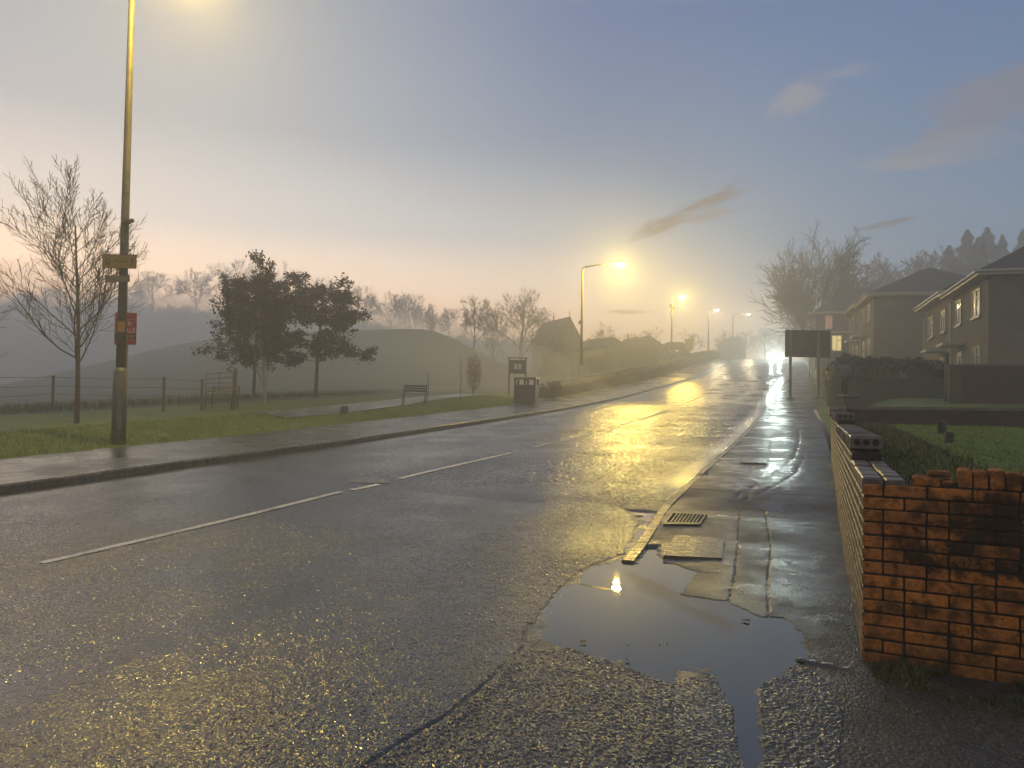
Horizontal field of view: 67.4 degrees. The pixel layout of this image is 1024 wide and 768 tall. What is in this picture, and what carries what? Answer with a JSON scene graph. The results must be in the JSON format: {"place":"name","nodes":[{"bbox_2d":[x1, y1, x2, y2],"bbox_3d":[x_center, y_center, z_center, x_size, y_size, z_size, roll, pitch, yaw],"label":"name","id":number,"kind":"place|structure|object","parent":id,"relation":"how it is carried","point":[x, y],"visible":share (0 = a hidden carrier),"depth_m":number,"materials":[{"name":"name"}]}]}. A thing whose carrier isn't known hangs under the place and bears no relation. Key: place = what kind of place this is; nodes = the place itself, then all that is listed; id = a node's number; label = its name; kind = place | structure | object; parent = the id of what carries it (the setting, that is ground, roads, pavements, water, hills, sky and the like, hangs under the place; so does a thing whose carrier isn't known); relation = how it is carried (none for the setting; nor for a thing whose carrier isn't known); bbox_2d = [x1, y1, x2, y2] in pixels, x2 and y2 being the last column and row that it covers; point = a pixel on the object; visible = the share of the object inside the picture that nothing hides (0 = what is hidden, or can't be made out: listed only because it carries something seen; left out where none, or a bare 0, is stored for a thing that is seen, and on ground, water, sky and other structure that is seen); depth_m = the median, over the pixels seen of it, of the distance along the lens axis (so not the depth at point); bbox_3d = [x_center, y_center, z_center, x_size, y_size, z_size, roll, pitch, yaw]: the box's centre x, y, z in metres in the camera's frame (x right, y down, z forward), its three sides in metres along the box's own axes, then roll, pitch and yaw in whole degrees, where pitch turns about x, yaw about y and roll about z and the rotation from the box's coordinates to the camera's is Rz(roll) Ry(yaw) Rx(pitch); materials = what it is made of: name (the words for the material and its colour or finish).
{"place":"outdoors","nodes":[
{"label":"outdoors","id":0,"kind":"place"},
{"bbox_2d":[0,388,402,413],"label":"long grass","id":1,"kind":"structure","parent":0,"point":[46,407],"depth_m":30.70,"materials":[{"name":"green plant"}]},
{"bbox_2d":[0,395,514,457],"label":"grass","id":2,"kind":"structure","parent":0,"point":[446,405],"depth_m":21.71,"materials":[{"name":"green plant"}]},
{"bbox_2d":[0,465,545,677],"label":"road","id":3,"kind":"structure","parent":0,"point":[52,611],"depth_m":8.17,"materials":[{"name":"grey asphalt"}]},
{"bbox_2d":[39,491,341,562],"bbox_3d":[-3.422,1.624,9.326,0.121,0.108,5.147,0,-2,18],"label":"road marking","id":4,"kind":"object","parent":3,"relation":"on","point":[169,533],"visible":1,"depth_m":8.55,"materials":[{"name":"paint"}]},
{"bbox_2d":[347,477,389,483],"bbox_3d":[-2.434,1.701,13.021,0.704,0.206,0.621,1,-1,-10],"label":"manhole cover","id":5,"kind":"object","parent":3,"relation":"on","point":[367,480],"visible":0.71,"depth_m":12.95,"materials":[{"name":"metal"}]},
{"bbox_2d":[0,306,714,458],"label":"field","id":6,"kind":"structure","parent":0,"point":[162,347],"depth_m":58.02,"materials":[{"name":"green plant"}]},
{"bbox_2d":[38,285,65,306],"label":"bare tree","id":7,"kind":"object","parent":6,"relation":"on","point":[52,295],"visible":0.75,"depth_m":147.33,"materials":[{"name":"brown plant"}]},
{"bbox_2d":[0,155,149,423],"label":"bare tree","id":8,"kind":"object","parent":6,"relation":"on","point":[77,304],"visible":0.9,"depth_m":20.93,"materials":[{"name":"brown plant"}]},
{"bbox_2d":[0,373,234,411],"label":"wire fence","id":9,"kind":"object","parent":6,"relation":"on","point":[201,403],"visible":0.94,"depth_m":25.97,"materials":[{"name":"black metal"}]},
{"bbox_2d":[111,0,134,444],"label":"street lamp","id":10,"kind":"object","parent":6,"relation":"on","point":[119,404],"visible":0.86,"depth_m":17.59,"materials":[{"name":"metal"}]},
{"bbox_2d":[105,275,129,282],"bbox_3d":[-8.961,-2.390,17.446,0.528,0.155,0.014,-3,-1,-9],"label":"sign plate","id":11,"kind":"object","parent":10,"relation":"attached to","point":[118,278],"visible":1,"depth_m":17.44,"materials":[{"name":"black paint"}]},
{"bbox_2d":[102,254,136,268],"bbox_3d":[-8.931,-2.789,17.478,0.773,0.322,0.016,1,-1,0],"label":"direction sign","id":12,"kind":"object","parent":10,"relation":"attached to","point":[123,261],"visible":1,"depth_m":17.47,"materials":[{"name":"yellow metal"}]},
{"bbox_2d":[117,399,121,429],"bbox_3d":[-8.909,0.702,17.431,0.100,0.700,0.032,2,-2,-29],"label":"access door","id":13,"kind":"structure","parent":10,"relation":"in","point":[119,402],"depth_m":17.42,"materials":[{"name":"metal"}]},
{"bbox_2d":[114,313,136,370],"bbox_3d":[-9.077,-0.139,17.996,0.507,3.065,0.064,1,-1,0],"label":"sign","id":14,"kind":"object","parent":10,"relation":"attached to","point":[131,327],"visible":0.53,"depth_m":18.00,"materials":[{"name":"red metal"}]},
{"bbox_2d":[113,281,151,307],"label":"bare tree","id":15,"kind":"object","parent":6,"relation":"on","point":[139,294],"visible":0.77,"depth_m":153.82,"materials":[{"name":"brown plant"}]},
{"bbox_2d":[134,267,178,310],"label":"bare tree","id":16,"kind":"object","parent":6,"relation":"on","point":[152,277],"visible":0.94,"depth_m":154.52,"materials":[{"name":"brown plant"}]},
{"bbox_2d":[166,268,221,312],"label":"bare tree","id":17,"kind":"object","parent":6,"relation":"on","point":[185,286],"visible":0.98,"depth_m":151.56,"materials":[{"name":"brown plant"}]},
{"bbox_2d":[205,368,236,406],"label":"field gate","id":18,"kind":"structure","parent":6,"relation":"on","point":[234,371],"depth_m":29.54,"materials":[{"name":"brown wood"}]},
{"bbox_2d":[205,386,239,409],"bbox_3d":[-10.392,0.496,27.560,1.024,0.870,0.618,1,-1,7],"label":"park bench","id":19,"kind":"object","parent":6,"relation":"on","point":[238,388],"visible":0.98,"depth_m":27.77,"materials":[{"name":"black paint"}]},
{"bbox_2d":[206,258,259,312],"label":"bare tree","id":20,"kind":"object","parent":6,"relation":"on","point":[234,267],"visible":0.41,"depth_m":146.54,"materials":[{"name":"brown plant"}]},
{"bbox_2d":[191,273,307,395],"bbox_3d":[-12.401,-2.192,35.957,4.502,5.906,4.919,0,-2,31],"label":"leafy tree","id":21,"kind":"object","parent":6,"relation":"on","point":[218,355],"visible":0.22,"depth_m":35.41,"materials":[{"name":"green plant"}]},
{"bbox_2d":[208,249,307,402],"bbox_3d":[-10.424,-2.266,31.380,3.790,6.328,4.036,2,-2,-23],"label":"leafy tree","id":22,"kind":"object","parent":6,"relation":"on","point":[267,319],"visible":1,"depth_m":30.93,"materials":[{"name":"green plant"}]},
{"bbox_2d":[0,291,531,348],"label":"woodland","id":23,"kind":"object","parent":6,"relation":"on","point":[507,343],"visible":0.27,"depth_m":147.22,"materials":[{"name":"plant"}]},
{"bbox_2d":[269,271,377,396],"bbox_3d":[-9.668,-2.401,37.924,6.374,6.331,4.724,1,-2,-15],"label":"leafy tree","id":24,"kind":"object","parent":6,"relation":"on","point":[340,319],"visible":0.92,"depth_m":37.61,"materials":[{"name":"green plant"}]},
{"bbox_2d":[345,284,378,329],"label":"bare tree","id":25,"kind":"object","parent":6,"relation":"on","point":[370,301],"visible":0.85,"depth_m":146.91,"materials":[{"name":"brown plant"}]},
{"bbox_2d":[360,291,425,328],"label":"bare tree","id":26,"kind":"object","parent":6,"relation":"on","point":[394,305],"visible":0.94,"depth_m":149.31,"materials":[{"name":"brown plant"}]},
{"bbox_2d":[402,384,426,403],"bbox_3d":[-4.401,0.464,34.738,1.044,0.870,0.618,1,-2,-16],"label":"park bench","id":27,"kind":"object","parent":6,"relation":"on","point":[408,387],"visible":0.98,"depth_m":34.51,"materials":[{"name":"black paint"}]},
{"bbox_2d":[395,291,439,328],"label":"bare tree","id":28,"kind":"object","parent":6,"relation":"on","point":[408,301],"visible":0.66,"depth_m":153.85,"materials":[{"name":"brown plant"}]},
{"bbox_2d":[409,303,453,329],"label":"bare tree","id":29,"kind":"object","parent":6,"relation":"on","point":[419,316],"visible":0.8,"depth_m":153.23,"materials":[{"name":"brown plant"}]},
{"bbox_2d":[438,307,472,335],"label":"bare tree","id":30,"kind":"object","parent":6,"relation":"on","point":[447,316],"visible":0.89,"depth_m":152.11,"materials":[{"name":"brown plant"}]},
{"bbox_2d":[465,354,481,394],"bbox_3d":[-2.314,-0.554,46.042,1.035,2.564,1.033,1,-1,0],"label":"shrub","id":31,"kind":"object","parent":6,"relation":"on","point":[470,367],"visible":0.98,"depth_m":45.96,"materials":[{"name":"green plant"}]},
{"bbox_2d":[459,294,511,348],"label":"bare tree","id":32,"kind":"object","parent":6,"relation":"on","point":[472,323],"visible":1,"depth_m":87.19,"materials":[{"name":"brown plant"}]},
{"bbox_2d":[478,298,510,359],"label":"bare tree","id":33,"kind":"object","parent":6,"relation":"on","point":[492,348],"visible":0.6,"depth_m":100.09,"materials":[{"name":"brown plant"}]},
{"bbox_2d":[478,287,551,359],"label":"bare tree","id":34,"kind":"object","parent":6,"relation":"on","point":[523,314],"visible":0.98,"depth_m":91.35,"materials":[{"name":"brown plant"}]},
{"bbox_2d":[508,357,527,395],"bbox_3d":[0.325,-0.391,47.026,1.210,2.475,0.240,1,-1,-6],"label":"notice board","id":35,"kind":"object","parent":6,"relation":"on","point":[517,366],"visible":0.82,"depth_m":47.00,"materials":[{"name":"wood"}]},
{"bbox_2d":[524,312,575,370],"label":"bare tree","id":36,"kind":"object","parent":6,"relation":"on","point":[562,334],"visible":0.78,"depth_m":103.82,"materials":[{"name":"brown plant"}]},
{"bbox_2d":[530,310,579,373],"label":"gabled house","id":37,"kind":"structure","parent":6,"relation":"on","point":[575,342],"depth_m":105.35,"materials":[{"name":"tile"}]},
{"bbox_2d":[538,342,659,376],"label":"field hedge","id":38,"kind":"object","parent":6,"relation":"on","point":[561,363],"visible":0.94,"depth_m":94.86,"materials":[{"name":"green plant"}]},
{"bbox_2d":[586,321,617,353],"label":"bare tree","id":39,"kind":"object","parent":6,"relation":"on","point":[601,331],"visible":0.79,"depth_m":99.68,"materials":[{"name":"brown plant"}]},
{"bbox_2d":[579,262,625,377],"bbox_3d":[6.730,-4.321,57.862,3.564,9.644,0.390,0,-2,22],"label":"street lamp","id":40,"kind":"object","parent":6,"relation":"on","point":[620,264],"visible":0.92,"depth_m":58.31,"materials":[{"name":"metal"}]},
{"bbox_2d":[583,337,622,348],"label":"bungalow","id":41,"kind":"object","parent":6,"relation":"on","point":[586,342],"visible":0.18,"depth_m":120.09,"materials":[{"name":"tile"}]},
{"bbox_2d":[531,349,720,398],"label":"roadside hedge","id":42,"kind":"object","parent":6,"relation":"on","point":[577,385],"visible":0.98,"depth_m":68.37,"materials":[{"name":"green plant"}]},
{"bbox_2d":[610,332,644,344],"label":"bare tree","id":43,"kind":"object","parent":6,"relation":"on","point":[617,340],"visible":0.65,"depth_m":111.99,"materials":[{"name":"brown plant"}]},
{"bbox_2d":[636,325,662,345],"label":"bare tree","id":44,"kind":"object","parent":6,"relation":"on","point":[648,335],"visible":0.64,"depth_m":120.14,"materials":[{"name":"brown plant"}]},
{"bbox_2d":[659,342,688,360],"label":"cottage","id":45,"kind":"structure","parent":6,"relation":"on","point":[665,350],"depth_m":129.16,"materials":[{"name":"tile"}]},
{"bbox_2d":[670,295,684,358],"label":"street lamp","id":46,"kind":"object","parent":6,"relation":"on","point":[672,308],"visible":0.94,"depth_m":98.16,"materials":[{"name":"metal"}]},
{"bbox_2d":[713,328,734,358],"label":"bare tree","id":47,"kind":"object","parent":6,"relation":"on","point":[724,342],"visible":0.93,"depth_m":180.09,"materials":[{"name":"brown plant"}]},
{"bbox_2d":[717,336,745,358],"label":"cottage","id":48,"kind":"structure","parent":6,"relation":"on","point":[732,354],"depth_m":185.84,"materials":[{"name":"tile"}]},
{"bbox_2d":[0,359,733,482],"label":"pavement","id":49,"kind":"structure","parent":0,"point":[38,466],"depth_m":19.09,"materials":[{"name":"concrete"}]},
{"bbox_2d":[0,359,735,492],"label":"kerb","id":50,"kind":"structure","parent":49,"relation":"on","point":[52,481],"depth_m":15.82,"materials":[{"name":"concrete"}]},
{"bbox_2d":[513,377,539,403],"bbox_3d":[0.780,0.362,41.505,1.259,1.414,0.760,1,-2,17],"label":"litter bin","id":51,"kind":"object","parent":49,"relation":"on","point":[526,394],"visible":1,"depth_m":41.20,"materials":[{"name":"black paint"}]},
{"bbox_2d":[515,388,533,398],"bbox_3d":[0.673,0.493,41.163,1.079,0.566,0.007,1,-2,17],"label":"door panel","id":52,"kind":"structure","parent":51,"relation":"in","point":[528,393],"depth_m":41.15,"materials":[{"name":"black metal"}]},
{"bbox_2d":[547,380,562,398],"bbox_3d":[2.614,0.347,47.002,1.044,1.220,1.071,1,-1,0],"label":"shrub","id":53,"kind":"object","parent":49,"relation":"on","point":[556,388],"visible":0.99,"depth_m":46.89,"materials":[{"name":"green plant"}]},
{"bbox_2d":[730,328,758,358],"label":"bare tree","id":54,"kind":"object","parent":49,"relation":"on","point":[751,343],"visible":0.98,"depth_m":185.09,"materials":[{"name":"brown plant"}]},
{"bbox_2d":[250,394,483,417],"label":"path","id":55,"kind":"structure","parent":0,"point":[352,409],"depth_m":30.67,"materials":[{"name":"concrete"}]},
{"bbox_2d":[201,430,735,501],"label":"road","id":56,"kind":"structure","parent":0,"point":[653,468],"depth_m":15.61,"materials":[{"name":"grey asphalt"}]},
{"bbox_2d":[400,453,510,478],"bbox_3d":[-0.974,1.590,15.264,0.116,0.218,4.442,0,-2,26],"label":"road marking","id":57,"kind":"object","parent":56,"relation":"on","point":[451,466],"visible":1,"depth_m":14.81,"materials":[{"name":"paint"}]},
{"bbox_2d":[0,494,1023,767],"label":"road","id":58,"kind":"structure","parent":0,"point":[432,652],"depth_m":4.07,"materials":[{"name":"grey asphalt"}]},
{"bbox_2d":[521,511,807,767],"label":"puddle","id":59,"kind":"object","parent":58,"relation":"on","point":[643,608],"visible":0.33,"depth_m":5.11,"materials":[{"name":"liquid"}]},
{"bbox_2d":[663,535,724,559],"bbox_3d":[1.913,1.764,7.949,0.560,0.204,1.108,0,-2,18],"label":"inspection cover","id":60,"kind":"object","parent":58,"relation":"on","point":[687,547],"visible":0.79,"depth_m":7.84,"materials":[{"name":"metal"}]},
{"bbox_2d":[795,657,860,672],"bbox_3d":[1.831,1.631,4.467,0.367,0.022,0.072,0,-2,40],"label":"edging stone","id":61,"kind":"object","parent":58,"relation":"on","point":[820,663],"visible":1,"depth_m":4.46,"materials":[{"name":"concrete"}]},
{"bbox_2d":[864,656,1023,734],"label":"weeds","id":62,"kind":"object","parent":58,"relation":"on","point":[918,676],"visible":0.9,"depth_m":4.19,"materials":[{"name":"green plant"}]},
{"bbox_2d":[0,0,1023,418],"label":"sky","id":63,"kind":"structure","parent":0,"point":[444,151],"materials":[{"name":"blue"}]},
{"bbox_2d":[441,404,766,438],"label":"road","id":64,"kind":"structure","parent":0,"point":[723,422],"depth_m":28.44,"materials":[{"name":"grey asphalt"}]},
{"bbox_2d":[597,375,788,406],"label":"road","id":65,"kind":"structure","parent":0,"point":[751,391],"depth_m":54.91,"materials":[{"name":"grey asphalt"}]},
{"bbox_2d":[702,359,788,374],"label":"road","id":66,"kind":"structure","parent":0,"point":[759,367],"depth_m":99.08,"materials":[{"name":"grey asphalt"}]},
{"bbox_2d":[621,362,792,562],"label":"kerb","id":67,"kind":"structure","parent":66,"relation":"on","point":[635,552],"depth_m":10.70,"materials":[{"name":"concrete"}]},
{"bbox_2d":[752,326,783,358],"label":"bare tree","id":68,"kind":"object","parent":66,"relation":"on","point":[761,337],"visible":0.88,"depth_m":190.26,"materials":[{"name":"grey plant"}]},
{"bbox_2d":[764,325,791,358],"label":"bare tree","id":69,"kind":"object","parent":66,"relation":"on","point":[777,342],"visible":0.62,"depth_m":185.51,"materials":[{"name":"grey plant"}]},
{"bbox_2d":[681,362,836,505],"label":"pavement","id":70,"kind":"structure","parent":0,"point":[787,437],"depth_m":14.95,"materials":[{"name":"concrete"}]},
{"bbox_2d":[663,511,706,525],"bbox_3d":[2.179,1.692,9.608,0.438,0.051,0.982,0,-2,19],"label":"drain grate","id":71,"kind":"object","parent":70,"relation":"on","point":[676,518],"visible":1,"depth_m":9.60,"materials":[{"name":"metal"}]},
{"bbox_2d":[740,458,768,463],"bbox_3d":[4.732,1.568,14.977,0.521,0.205,0.913,0,-2,18],"label":"inspection cover","id":72,"kind":"object","parent":70,"relation":"on","point":[754,461],"visible":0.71,"depth_m":14.84,"materials":[{"name":"metal"}]},
{"bbox_2d":[803,355,1023,484],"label":"garden ground","id":73,"kind":"structure","parent":0,"point":[823,412],"depth_m":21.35,"materials":[{"name":"green plant"}]},
{"bbox_2d":[785,330,830,398],"bbox_3d":[17.762,-1.067,46.050,2.731,4.356,0.400,1,-1,0],"label":"road board","id":74,"kind":"object","parent":73,"relation":"on","point":[809,343],"visible":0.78,"depth_m":46.17,"materials":[{"name":"metal"}]},
{"bbox_2d":[748,218,885,368],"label":"bare tree","id":75,"kind":"object","parent":73,"relation":"on","point":[792,288],"visible":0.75,"depth_m":89.40,"materials":[{"name":"brown plant"}]},
{"bbox_2d":[806,290,862,377],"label":"semi detached house","id":76,"kind":"structure","parent":73,"relation":"on","point":[830,315],"depth_m":84.06,"materials":[{"name":"tile"}]},
{"bbox_2d":[820,349,857,407],"bbox_3d":[21.974,-1.237,52.533,1.871,5.852,48.474,0,-2,21],"label":"clipped hedge","id":77,"kind":"object","parent":73,"relation":"on","point":[832,376],"visible":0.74,"depth_m":30.83,"materials":[{"name":"green plant"}]},
{"bbox_2d":[830,324,850,354],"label":"house extension","id":78,"kind":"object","parent":73,"relation":"on","point":[839,337],"visible":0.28,"depth_m":75.88,"materials":[{"name":"tile"}]},
{"bbox_2d":[832,335,842,351],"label":"window","id":79,"kind":"structure","parent":78,"relation":"in","point":[836,339],"depth_m":75.95,"materials":[{"name":"yellow glass"}]},
{"bbox_2d":[831,352,861,394],"bbox_3d":[14.532,-0.180,33.123,1.825,2.370,2.082,1,-1,0],"label":"round bush","id":80,"kind":"object","parent":73,"relation":"on","point":[846,358],"visible":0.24,"depth_m":32.66,"materials":[{"name":"green plant"}]},
{"bbox_2d":[836,395,858,411],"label":"gate pier","id":81,"kind":"structure","parent":73,"relation":"on","point":[847,400],"depth_m":18.85,"materials":[{"name":"concrete"}]},
{"bbox_2d":[821,256,908,298],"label":"bare tree","id":82,"kind":"object","parent":73,"relation":"on","point":[892,276],"visible":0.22,"depth_m":119.01,"materials":[{"name":"brown plant"}]},
{"bbox_2d":[829,408,905,657],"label":"garden wall","id":83,"kind":"structure","parent":73,"relation":"on","point":[856,460],"depth_m":6.11,"materials":[{"name":"brick"}]},
{"bbox_2d":[847,378,943,409],"bbox_3d":[14.434,0.692,26.063,5.660,1.847,0.140,0,-2,20],"label":"board fence","id":84,"kind":"object","parent":73,"relation":"on","point":[868,391],"visible":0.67,"depth_m":26.52,"materials":[{"name":"brown wood"}]},
{"bbox_2d":[848,356,943,377],"bbox_3d":[14.481,-0.194,28.808,1.710,1.946,4.910,1,-1,-10],"label":"clipped hedge","id":85,"kind":"object","parent":73,"relation":"on","point":[880,367],"visible":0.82,"depth_m":28.05,"materials":[{"name":"green plant"}]},
{"bbox_2d":[854,249,939,291],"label":"bare tree","id":86,"kind":"object","parent":73,"relation":"on","point":[915,269],"visible":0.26,"depth_m":120.51,"materials":[{"name":"brown plant"}]},
{"bbox_2d":[843,267,965,359],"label":"semi detached house","id":87,"kind":"structure","parent":73,"relation":"on","point":[886,320],"depth_m":56.92,"materials":[{"name":"tile"}]},
{"bbox_2d":[860,245,963,288],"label":"bare tree","id":88,"kind":"object","parent":73,"relation":"on","point":[937,255],"visible":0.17,"depth_m":117.59,"materials":[{"name":"brown plant"}]},
{"bbox_2d":[845,406,1023,427],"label":"boundary wall","id":89,"kind":"structure","parent":73,"relation":"on","point":[989,416],"depth_m":15.14,"materials":[{"name":"brick"}]},
{"bbox_2d":[862,468,1023,683],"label":"garden wall","id":90,"kind":"structure","parent":73,"relation":"on","point":[950,581],"depth_m":4.34,"materials":[{"name":"orange brick"}]},
{"bbox_2d":[943,352,949,401],"bbox_3d":[13.761,-0.170,24.318,0.130,1.651,0.130,1,-1,0],"label":"gate post","id":91,"kind":"object","parent":73,"relation":"on","point":[946,358],"visible":0.75,"depth_m":24.29,"materials":[{"name":"black paint"}]},
{"bbox_2d":[937,245,963,274],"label":"conifer tree","id":92,"kind":"object","parent":73,"relation":"on","point":[945,265],"visible":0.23,"depth_m":116.08,"materials":[{"name":"green plant"}]},
{"bbox_2d":[955,229,980,274],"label":"conifer tree","id":93,"kind":"object","parent":73,"relation":"on","point":[967,238],"visible":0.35,"depth_m":118.17,"materials":[{"name":"green plant"}]},
{"bbox_2d":[913,246,1023,364],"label":"semi detached house","id":94,"kind":"structure","parent":73,"relation":"on","point":[975,317],"depth_m":34.11,"materials":[{"name":"tile"}]},
{"bbox_2d":[927,315,933,340],"bbox_3d":[24.727,-3.304,45.414,0.108,1.340,1.660,0,-2,19],"label":"window","id":95,"kind":"structure","parent":94,"relation":"in","point":[931,319],"depth_m":45.22,"materials":[{"name":"grey glass"}]},
{"bbox_2d":[954,299,961,327],"bbox_3d":[22.308,-3.525,38.424,0.108,1.340,1.260,0,-2,19],"label":"window","id":96,"kind":"structure","parent":94,"relation":"in","point":[958,303],"depth_m":38.25,"materials":[{"name":"white glass"}]},
{"bbox_2d":[970,287,980,320],"bbox_3d":[21.135,-3.632,35.023,0.108,1.340,1.660,0,-2,19],"label":"window","id":97,"kind":"structure","parent":94,"relation":"in","point":[976,294],"depth_m":34.97,"materials":[{"name":"white glass"}]},
{"bbox_2d":[972,345,980,363],"bbox_3d":[21.119,-1.078,34.947,0.047,1.250,1.500,0,-2,19],"label":"window","id":98,"kind":"structure","parent":94,"relation":"in","point":[976,351],"depth_m":34.90,"materials":[{"name":"grey glass"}]},
{"bbox_2d":[960,237,992,275],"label":"conifer tree","id":99,"kind":"object","parent":73,"relation":"on","point":[974,258],"visible":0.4,"depth_m":112.11,"materials":[{"name":"green plant"}]},
{"bbox_2d":[947,364,1023,403],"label":"boundary wall","id":100,"kind":"structure","parent":73,"relation":"on","point":[986,383],"depth_m":23.29,"materials":[{"name":"brick"}]},
{"bbox_2d":[979,227,1002,266],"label":"conifer tree","id":101,"kind":"object","parent":73,"relation":"on","point":[988,238],"visible":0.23,"depth_m":121.96,"materials":[{"name":"green plant"}]},
{"bbox_2d":[995,234,1009,256],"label":"conifer tree","id":102,"kind":"object","parent":73,"relation":"on","point":[1003,251],"visible":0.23,"depth_m":124.31,"materials":[{"name":"green plant"}]},
{"bbox_2d":[853,421,1009,484],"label":"long grass","id":103,"kind":"structure","parent":0,"point":[900,439],"depth_m":7.18,"materials":[{"name":"green plant"}]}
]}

